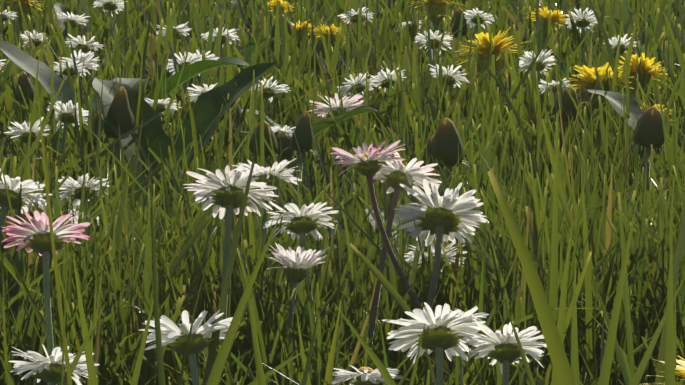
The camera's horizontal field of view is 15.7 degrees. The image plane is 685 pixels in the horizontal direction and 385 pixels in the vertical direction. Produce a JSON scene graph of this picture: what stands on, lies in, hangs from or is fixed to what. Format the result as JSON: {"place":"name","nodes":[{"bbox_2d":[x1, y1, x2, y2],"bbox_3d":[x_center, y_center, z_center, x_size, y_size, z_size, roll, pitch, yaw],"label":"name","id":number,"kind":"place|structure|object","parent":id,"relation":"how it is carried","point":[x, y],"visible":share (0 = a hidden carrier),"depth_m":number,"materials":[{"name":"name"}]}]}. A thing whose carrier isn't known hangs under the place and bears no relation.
{"place":"outdoors","nodes":[
{"label":"outdoors","id":0,"kind":"place"},
{"label":"lawn ground","id":1,"kind":"structure","parent":0,"visible":0},
{"bbox_2d":[0,169,52,234],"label":"daisy","id":2,"kind":"object","parent":1,"relation":"on","point":[13,186],"visible":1,"depth_m":0.61,"materials":[{"name":"white plant"}]},
{"bbox_2d":[2,210,89,355],"bbox_3d":[-0.057,0.045,0.483,0.017,0.086,0.016,0,8,-2],"label":"daisy","id":3,"kind":"object","parent":1,"relation":"on","point":[35,236],"visible":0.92,"depth_m":0.47,"materials":[{"name":"plant"}]},
{"bbox_2d":[54,2,81,55],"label":"leaf","id":4,"kind":"object","parent":1,"relation":"on","point":[59,7],"visible":0.29,"depth_m":1.42,"materials":[{"name":"green plant"}]},
{"bbox_2d":[155,50,174,81],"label":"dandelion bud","id":5,"kind":"object","parent":1,"relation":"on","point":[170,57],"visible":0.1,"depth_m":1.09,"materials":[{"name":"green plant"}]},
{"bbox_2d":[201,27,238,72],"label":"daisy","id":6,"kind":"object","parent":1,"relation":"on","point":[224,35],"visible":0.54,"depth_m":1.18,"materials":[{"name":"white plant"}]},
{"bbox_2d":[206,1,240,24],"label":"leaf","id":7,"kind":"object","parent":1,"relation":"on","point":[233,8],"visible":0.04,"depth_m":1.67,"materials":[{"name":"green plant"}]},
{"bbox_2d":[274,14,293,69],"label":"dandelion bud","id":8,"kind":"object","parent":1,"relation":"on","point":[289,27],"visible":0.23,"depth_m":1.29,"materials":[{"name":"green plant"}]},
{"bbox_2d":[311,24,347,51],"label":"dandelion","id":9,"kind":"object","parent":1,"relation":"on","point":[333,28],"visible":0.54,"depth_m":1.30,"materials":[{"name":"yellow plant"}]},
{"bbox_2d":[0,0,684,158],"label":"turf grass","id":10,"kind":"structure","parent":1,"relation":"on","point":[656,28],"depth_m":1.22,"materials":[{"name":"green plant"}]},
{"bbox_2d":[0,10,17,40],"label":"daisy","id":11,"kind":"object","parent":10,"relation":"on","point":[5,15],"visible":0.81,"depth_m":1.29,"materials":[{"name":"white plant"}]},
{"bbox_2d":[5,0,41,45],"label":"dandelion","id":12,"kind":"object","parent":10,"relation":"on","point":[16,6],"visible":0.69,"depth_m":1.39,"materials":[{"name":"green plant"}]},
{"bbox_2d":[20,30,50,57],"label":"daisy","id":13,"kind":"object","parent":10,"relation":"on","point":[39,36],"visible":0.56,"depth_m":1.19,"materials":[{"name":"white plant"}]},
{"bbox_2d":[54,60,87,85],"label":"daisy","id":14,"kind":"object","parent":10,"relation":"on","point":[71,69],"visible":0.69,"depth_m":1.05,"materials":[{"name":"white plant"}]},
{"bbox_2d":[54,11,89,50],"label":"daisy","id":15,"kind":"object","parent":10,"relation":"on","point":[73,19],"visible":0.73,"depth_m":1.24,"materials":[{"name":"white plant"}]},
{"bbox_2d":[61,49,98,96],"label":"daisy","id":16,"kind":"object","parent":10,"relation":"on","point":[82,57],"visible":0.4,"depth_m":1.07,"materials":[{"name":"white plant"}]},
{"bbox_2d":[65,34,102,52],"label":"daisy","id":17,"kind":"object","parent":10,"relation":"on","point":[78,43],"visible":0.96,"depth_m":1.14,"materials":[{"name":"white plant"}]},
{"bbox_2d":[93,0,123,61],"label":"daisy","id":18,"kind":"object","parent":10,"relation":"on","point":[110,6],"visible":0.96,"depth_m":1.31,"materials":[{"name":"white plant"}]},
{"bbox_2d":[156,22,189,42],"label":"daisy","id":19,"kind":"object","parent":10,"relation":"on","point":[181,30],"visible":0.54,"depth_m":1.20,"materials":[{"name":"white plant"}]},
{"bbox_2d":[166,51,201,85],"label":"daisy","id":20,"kind":"object","parent":10,"relation":"on","point":[191,59],"visible":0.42,"depth_m":1.07,"materials":[{"name":"white plant"}]},
{"bbox_2d":[147,57,247,103],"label":"leaf","id":21,"kind":"object","parent":10,"relation":"on","point":[196,68],"visible":0.38,"depth_m":0.98,"materials":[{"name":"green plant"}]},
{"bbox_2d":[189,50,218,93],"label":"daisy","id":22,"kind":"object","parent":10,"relation":"on","point":[206,54],"visible":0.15,"depth_m":1.09,"materials":[{"name":"white plant"}]},
{"bbox_2d":[237,37,280,67],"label":"leaf","id":23,"kind":"object","parent":10,"relation":"on","point":[251,42],"visible":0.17,"depth_m":1.26,"materials":[{"name":"green plant"}]},
{"bbox_2d":[267,0,294,17],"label":"dandelion","id":24,"kind":"object","parent":10,"relation":"on","point":[274,5],"visible":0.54,"depth_m":1.42,"materials":[{"name":"yellow plant"}]},
{"bbox_2d":[291,20,315,50],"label":"dandelion","id":25,"kind":"object","parent":10,"relation":"on","point":[302,26],"visible":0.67,"depth_m":1.32,"materials":[{"name":"yellow plant"}]},
{"bbox_2d":[302,35,326,88],"bbox_3d":[-0.009,-0.039,1.152,0.022,0.068,0.016,-2,8,-13],"label":"dandelion bud","id":26,"kind":"object","parent":10,"relation":"on","point":[319,47],"visible":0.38,"depth_m":1.15,"materials":[{"name":"green plant"}]},
{"bbox_2d":[337,73,375,147],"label":"daisy","id":27,"kind":"object","parent":10,"relation":"on","point":[360,88],"visible":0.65,"depth_m":0.98,"materials":[{"name":"white plant"}]},
{"bbox_2d":[415,29,452,69],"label":"daisy","id":28,"kind":"object","parent":10,"relation":"on","point":[434,38],"visible":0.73,"depth_m":1.15,"materials":[{"name":"white plant"}]},
{"bbox_2d":[431,49,462,75],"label":"leaf","id":29,"kind":"object","parent":10,"relation":"on","point":[460,69],"depth_m":1.25,"materials":[{"name":"plant"}]},
{"bbox_2d":[457,27,527,76],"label":"dandelion","id":30,"kind":"object","parent":10,"relation":"on","point":[484,43],"visible":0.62,"depth_m":1.15,"materials":[{"name":"yellow plant"}]},
{"bbox_2d":[539,78,569,101],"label":"daisy","id":31,"kind":"object","parent":10,"relation":"on","point":[553,83],"visible":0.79,"depth_m":0.98,"materials":[{"name":"white plant"}]},
{"bbox_2d":[565,8,596,67],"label":"daisy","id":32,"kind":"object","parent":10,"relation":"on","point":[586,20],"visible":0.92,"depth_m":1.28,"materials":[{"name":"white plant"}]},
{"bbox_2d":[565,62,633,123],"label":"dandelion","id":33,"kind":"object","parent":10,"relation":"on","point":[589,77],"visible":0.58,"depth_m":1.05,"materials":[{"name":"yellow plant"}]},
{"bbox_2d":[587,13,641,38],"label":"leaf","id":34,"kind":"object","parent":10,"relation":"on","point":[617,21],"visible":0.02,"depth_m":1.51,"materials":[{"name":"green plant"}]},
{"bbox_2d":[603,34,636,79],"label":"daisy","id":35,"kind":"object","parent":10,"relation":"on","point":[623,43],"visible":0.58,"depth_m":1.15,"materials":[{"name":"white plant"}]},
{"bbox_2d":[618,52,676,101],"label":"dandelion","id":36,"kind":"object","parent":10,"relation":"on","point":[646,63],"visible":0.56,"depth_m":1.08,"materials":[{"name":"yellow plant"}]},
{"bbox_2d":[0,0,684,260],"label":"turf grass","id":37,"kind":"structure","parent":1,"relation":"on","point":[501,140],"depth_m":0.88,"materials":[{"name":"green plant"}]},
{"bbox_2d":[12,71,37,121],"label":"dandelion bud","id":38,"kind":"object","parent":37,"relation":"on","point":[23,84],"visible":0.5,"depth_m":0.99,"materials":[{"name":"green plant"}]},
{"bbox_2d":[4,117,49,179],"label":"daisy","id":39,"kind":"object","parent":37,"relation":"on","point":[21,132],"visible":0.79,"depth_m":0.84,"materials":[{"name":"white plant"}]},
{"bbox_2d":[0,41,78,127],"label":"leaf","id":40,"kind":"object","parent":37,"relation":"on","point":[20,58],"visible":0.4,"depth_m":0.96,"materials":[{"name":"green plant"}]},
{"bbox_2d":[40,210,82,224],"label":"daisy","id":41,"kind":"object","parent":37,"relation":"on","point":[75,221],"visible":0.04,"depth_m":0.69,"materials":[{"name":"white plant"}]},
{"bbox_2d":[47,100,88,182],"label":"daisy","id":42,"kind":"object","parent":37,"relation":"on","point":[67,116],"visible":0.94,"depth_m":0.89,"materials":[{"name":"white plant"}]},
{"bbox_2d":[45,198,117,216],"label":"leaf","id":43,"kind":"object","parent":37,"relation":"on","point":[73,204],"visible":0.04,"depth_m":0.78,"materials":[{"name":"green plant"}]},
{"bbox_2d":[85,111,112,157],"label":"dandelion bud","id":44,"kind":"object","parent":37,"relation":"on","point":[95,124],"visible":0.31,"depth_m":0.90,"materials":[{"name":"green plant"}]},
{"bbox_2d":[90,86,134,190],"bbox_3d":[-0.078,-0.001,0.860,0.018,0.073,0.019,0,8,-2],"label":"dandelion bud","id":45,"kind":"object","parent":37,"relation":"on","point":[121,113],"visible":0.48,"depth_m":0.85,"materials":[{"name":"green plant"}]},
{"bbox_2d":[78,78,147,168],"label":"leaf","id":46,"kind":"object","parent":37,"relation":"on","point":[134,83],"visible":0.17,"depth_m":0.95,"materials":[{"name":"green plant"}]},
{"bbox_2d":[92,78,185,210],"bbox_3d":[-0.070,-0.004,0.856,0.023,0.068,0.048,-7,11,-41],"label":"leaf","id":47,"kind":"object","parent":37,"relation":"on","point":[152,130],"visible":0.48,"depth_m":0.86,"materials":[{"name":"green plant"}]},
{"bbox_2d":[144,98,181,115],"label":"daisy","id":48,"kind":"object","parent":37,"relation":"on","point":[162,105],"visible":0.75,"depth_m":0.93,"materials":[{"name":"white plant"}]},
{"bbox_2d":[185,83,217,148],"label":"daisy","id":49,"kind":"object","parent":37,"relation":"on","point":[199,90],"visible":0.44,"depth_m":0.95,"materials":[{"name":"white plant"}]},
{"bbox_2d":[173,62,275,176],"bbox_3d":[-0.046,-0.009,0.873,0.053,0.070,0.025,-5,9,-31],"label":"leaf","id":50,"kind":"object","parent":37,"relation":"on","point":[207,108],"visible":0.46,"depth_m":0.88,"materials":[{"name":"green plant"}]},
{"bbox_2d":[221,99,242,146],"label":"dandelion bud","id":51,"kind":"object","parent":37,"relation":"on","point":[232,105],"visible":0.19,"depth_m":0.94,"materials":[{"name":"green plant"}]},
{"bbox_2d":[249,121,277,167],"bbox_3d":[-0.024,0.010,0.805,0.011,0.067,0.017,4,9,25],"label":"dandelion bud","id":52,"kind":"object","parent":37,"relation":"on","point":[252,143],"visible":0.38,"depth_m":0.80,"materials":[{"name":"green plant"}]},
{"bbox_2d":[242,109,294,131],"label":"leaf","id":53,"kind":"object","parent":37,"relation":"on","point":[269,121],"visible":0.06,"depth_m":0.98,"materials":[{"name":"green plant"}]},
{"bbox_2d":[249,76,290,114],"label":"daisy","id":54,"kind":"object","parent":37,"relation":"on","point":[269,90],"visible":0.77,"depth_m":0.97,"materials":[{"name":"white plant"}]},
{"bbox_2d":[270,134,296,199],"bbox_3d":[-0.013,0.009,0.827,0.026,0.062,0.010,-5,10,-34],"label":"dandelion bud","id":55,"kind":"object","parent":37,"relation":"on","point":[287,145],"visible":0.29,"depth_m":0.82,"materials":[{"name":"green plant"}]},
{"bbox_2d":[271,125,295,160],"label":"daisy","id":56,"kind":"object","parent":37,"relation":"on","point":[286,135],"visible":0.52,"depth_m":0.82,"materials":[{"name":"white plant"}]},
{"bbox_2d":[280,111,318,201],"bbox_3d":[-0.013,0.009,0.797,0.014,0.070,0.023,0,8,-2],"label":"dandelion bud","id":57,"kind":"object","parent":37,"relation":"on","point":[303,130],"visible":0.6,"depth_m":0.80,"materials":[{"name":"green plant"}]},
{"bbox_2d":[308,93,363,180],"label":"daisy","id":58,"kind":"object","parent":37,"relation":"on","point":[348,105],"visible":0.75,"depth_m":0.88,"materials":[{"name":"white plant"}]},
{"bbox_2d":[369,67,405,130],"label":"daisy","id":59,"kind":"object","parent":37,"relation":"on","point":[382,78],"visible":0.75,"depth_m":1.00,"materials":[{"name":"white plant"}]},
{"bbox_2d":[422,136,443,182],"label":"dandelion bud","id":60,"kind":"object","parent":37,"relation":"on","point":[429,144],"visible":0.19,"depth_m":0.80,"materials":[{"name":"green plant"}]},
{"bbox_2d":[429,118,471,189],"bbox_3d":[0.032,0.012,0.780,0.015,0.070,0.021,5,9,29],"label":"dandelion bud","id":61,"kind":"object","parent":37,"relation":"on","point":[447,140],"visible":0.5,"depth_m":0.78,"materials":[{"name":"green plant"}]},
{"bbox_2d":[550,87,579,139],"bbox_3d":[0.084,-0.009,0.956,0.013,0.063,0.015,0,8,-2],"label":"dandelion bud","id":62,"kind":"object","parent":37,"relation":"on","point":[568,105],"visible":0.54,"depth_m":0.95,"materials":[{"name":"green plant"}]},
{"bbox_2d":[587,89,658,154],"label":"leaf","id":63,"kind":"object","parent":37,"relation":"on","point":[615,100],"visible":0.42,"depth_m":0.94,"materials":[{"name":"green plant"}]},
{"bbox_2d":[629,106,665,199],"bbox_3d":[0.099,0.008,0.806,0.014,0.071,0.013,0,8,-2],"label":"dandelion bud","id":64,"kind":"object","parent":37,"relation":"on","point":[650,129],"visible":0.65,"depth_m":0.80,"materials":[{"name":"green plant"}]},
{"bbox_2d":[640,103,681,124],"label":"dandelion","id":65,"kind":"object","parent":37,"relation":"on","point":[646,107],"visible":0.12,"depth_m":0.98,"materials":[{"name":"yellow plant"}]},
{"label":"leaf","id":66,"kind":"object","parent":37,"relation":"on","visible":0},
{"bbox_2d":[270,105,377,167],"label":"leaf","id":67,"kind":"object","parent":66,"relation":"on","point":[322,125],"visible":0.38,"depth_m":0.84,"materials":[{"name":"green plant"}]},
{"bbox_2d":[0,83,684,384],"bbox_3d":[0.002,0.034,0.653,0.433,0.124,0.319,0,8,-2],"label":"turf grass","id":68,"kind":"structure","parent":1,"relation":"on","point":[243,338],"depth_m":0.61,"materials":[{"name":"green plant"}]},
{"bbox_2d":[8,344,99,384],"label":"daisy","id":69,"kind":"object","parent":68,"relation":"on","point":[47,369],"visible":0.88,"depth_m":0.43,"materials":[{"name":"white plant"}]},
{"bbox_2d":[68,209,98,245],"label":"daisy","id":70,"kind":"object","parent":68,"relation":"on","point":[74,210],"visible":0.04,"depth_m":0.71,"materials":[{"name":"white plant"}]},
{"bbox_2d":[58,173,109,240],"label":"daisy","id":71,"kind":"object","parent":68,"relation":"on","point":[76,190],"visible":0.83,"depth_m":0.68,"materials":[{"name":"white plant"}]},
{"bbox_2d":[140,310,239,384],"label":"daisy","id":72,"kind":"object","parent":68,"relation":"on","point":[171,332],"visible":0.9,"depth_m":0.43,"materials":[{"name":"white plant"}]},
{"bbox_2d":[183,163,278,374],"bbox_3d":[-0.027,0.032,0.603,0.023,0.080,0.019,0,8,-2],"label":"daisy","id":73,"kind":"object","parent":68,"relation":"on","point":[222,194],"visible":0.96,"depth_m":0.59,"materials":[{"name":"white plant"}]},
{"bbox_2d":[266,243,329,341],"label":"daisy","id":74,"kind":"object","parent":68,"relation":"on","point":[299,262],"visible":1,"depth_m":0.59,"materials":[{"name":"white plant"}]},
{"bbox_2d":[264,202,338,324],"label":"daisy","id":75,"kind":"object","parent":68,"relation":"on","point":[303,222],"visible":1,"depth_m":0.61,"materials":[{"name":"white plant"}]},
{"bbox_2d":[279,206,350,252],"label":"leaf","id":76,"kind":"object","parent":68,"relation":"on","point":[341,231],"visible":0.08,"depth_m":0.73,"materials":[{"name":"green plant"}]},
{"bbox_2d":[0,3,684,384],"bbox_3d":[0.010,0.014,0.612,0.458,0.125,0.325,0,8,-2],"label":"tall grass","id":77,"kind":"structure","parent":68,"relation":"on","point":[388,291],"depth_m":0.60,"materials":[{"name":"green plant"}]},
{"bbox_2d":[232,158,301,319],"bbox_3d":[-0.019,0.028,0.644,0.016,0.076,0.016,7,10,39],"label":"daisy","id":78,"kind":"object","parent":77,"relation":"on","point":[266,175],"visible":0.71,"depth_m":0.64,"materials":[{"name":"white plant"}]},
{"bbox_2d":[60,201,684,384],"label":"grass blades","id":79,"kind":"object","parent":68,"relation":"on","point":[223,352],"visible":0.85,"depth_m":0.40,"materials":[{"name":"green plant"}]},
{"bbox_2d":[365,207,440,285],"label":"daisy","id":80,"kind":"object","parent":68,"relation":"on","point":[395,220],"visible":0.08,"depth_m":0.70,"materials":[{"name":"plant"}]},
{"bbox_2d":[403,240,466,304],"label":"daisy","id":81,"kind":"object","parent":68,"relation":"on","point":[451,259],"visible":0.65,"depth_m":0.62,"materials":[{"name":"white plant"}]},
{"bbox_2d":[382,302,489,384],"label":"daisy","id":82,"kind":"object","parent":68,"relation":"on","point":[441,334],"visible":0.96,"depth_m":0.44,"materials":[{"name":"white plant"}]},
{"bbox_2d":[645,356,684,384],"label":"dandelion","id":83,"kind":"object","parent":68,"relation":"on","point":[681,369],"visible":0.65,"depth_m":0.43,"materials":[{"name":"yellow plant"}]},
{"bbox_2d":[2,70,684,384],"bbox_3d":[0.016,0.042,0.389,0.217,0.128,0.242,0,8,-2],"label":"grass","id":84,"kind":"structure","parent":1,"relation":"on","point":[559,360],"depth_m":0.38,"materials":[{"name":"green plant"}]},
{"bbox_2d":[338,7,374,64],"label":"daisy","id":85,"kind":"object","parent":1,"relation":"on","point":[354,15],"visible":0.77,"depth_m":1.30,"materials":[{"name":"white plant"}]},
{"bbox_2d":[332,365,399,384],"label":"daisy","id":86,"kind":"object","parent":1,"relation":"on","point":[361,375],"visible":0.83,"depth_m":0.43,"materials":[{"name":"white plant"}]},
{"bbox_2d":[330,140,454,368],"bbox_3d":[0.021,0.030,0.591,0.048,0.087,0.018,0,8,-2],"label":"daisy","id":87,"kind":"object","parent":1,"relation":"on","point":[367,160],"visible":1,"depth_m":0.58,"materials":[{"name":"pink plant"}]},
{"bbox_2d":[396,20,421,37],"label":"daisy","id":88,"kind":"object","parent":1,"relation":"on","point":[404,24],"visible":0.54,"depth_m":1.49,"materials":[{"name":"white plant"}]},
{"bbox_2d":[408,0,462,34],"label":"dandelion","id":89,"kind":"object","parent":1,"relation":"on","point":[436,11],"visible":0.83,"depth_m":1.40,"materials":[{"name":"green plant"}]},
{"bbox_2d":[428,64,469,101],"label":"daisy","id":90,"kind":"object","parent":1,"relation":"on","point":[453,77],"visible":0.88,"depth_m":1.02,"materials":[{"name":"white plant"}]},
{"bbox_2d":[450,8,469,64],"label":"dandelion bud","id":91,"kind":"object","parent":1,"relation":"on","point":[457,14],"visible":0.44,"depth_m":1.30,"materials":[{"name":"green plant"}]},
{"bbox_2d":[443,306,481,384],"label":"daisy","id":92,"kind":"object","parent":1,"relation":"on","point":[461,370],"visible":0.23,"depth_m":0.54,"materials":[{"name":"white plant"}]},
{"bbox_2d":[464,8,493,45],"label":"daisy","id":93,"kind":"object","parent":1,"relation":"on","point":[484,18],"visible":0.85,"depth_m":1.30,"materials":[{"name":"white plant"}]},
{"bbox_2d":[464,322,546,384],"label":"daisy","id":94,"kind":"object","parent":1,"relation":"on","point":[503,349],"visible":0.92,"depth_m":0.44,"materials":[{"name":"white plant"}]},
{"bbox_2d":[519,49,556,91],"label":"daisy","id":95,"kind":"object","parent":1,"relation":"on","point":[543,61],"visible":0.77,"depth_m":1.08,"materials":[{"name":"white plant"}]},
{"bbox_2d":[527,6,565,39],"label":"dandelion","id":96,"kind":"object","parent":1,"relation":"on","point":[545,22],"visible":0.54,"depth_m":1.35,"materials":[{"name":"yellow plant"}]},
{"bbox_3d":[0.015,0.057,0.608,0.024,0.024,0.015,0,8,-2],"label":"rosette","id":97,"kind":"object","parent":1,"relation":"on","visible":0},
{"bbox_2d":[380,361,410,384],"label":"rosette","id":98,"kind":"object","parent":97,"relation":"on","point":[390,365],"visible":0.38,"depth_m":0.58,"materials":[{"name":"green plant"}]},
{"bbox_2d":[394,179,488,371],"bbox_3d":[0.023,0.034,0.603,0.024,0.076,0.018,0,8,-2],"label":"daisy","id":99,"kind":"object","parent":97,"relation":"on","point":[447,216],"visible":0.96,"depth_m":0.60,"materials":[{"name":"white plant"}]},
{"bbox_3d":[0.003,0.056,0.599,0.032,0.029,0.024,0,8,-2],"label":"rosette","id":100,"kind":"object","parent":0,"visible":0},
{"bbox_2d":[367,147,441,366],"bbox_3d":[0.008,0.030,0.610,0.035,0.082,0.020,-6,10,-35],"label":"daisy","id":101,"kind":"object","parent":100,"relation":"on","point":[396,175],"visible":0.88,"depth_m":0.61,"materials":[{"name":"white plant"}]}
]}

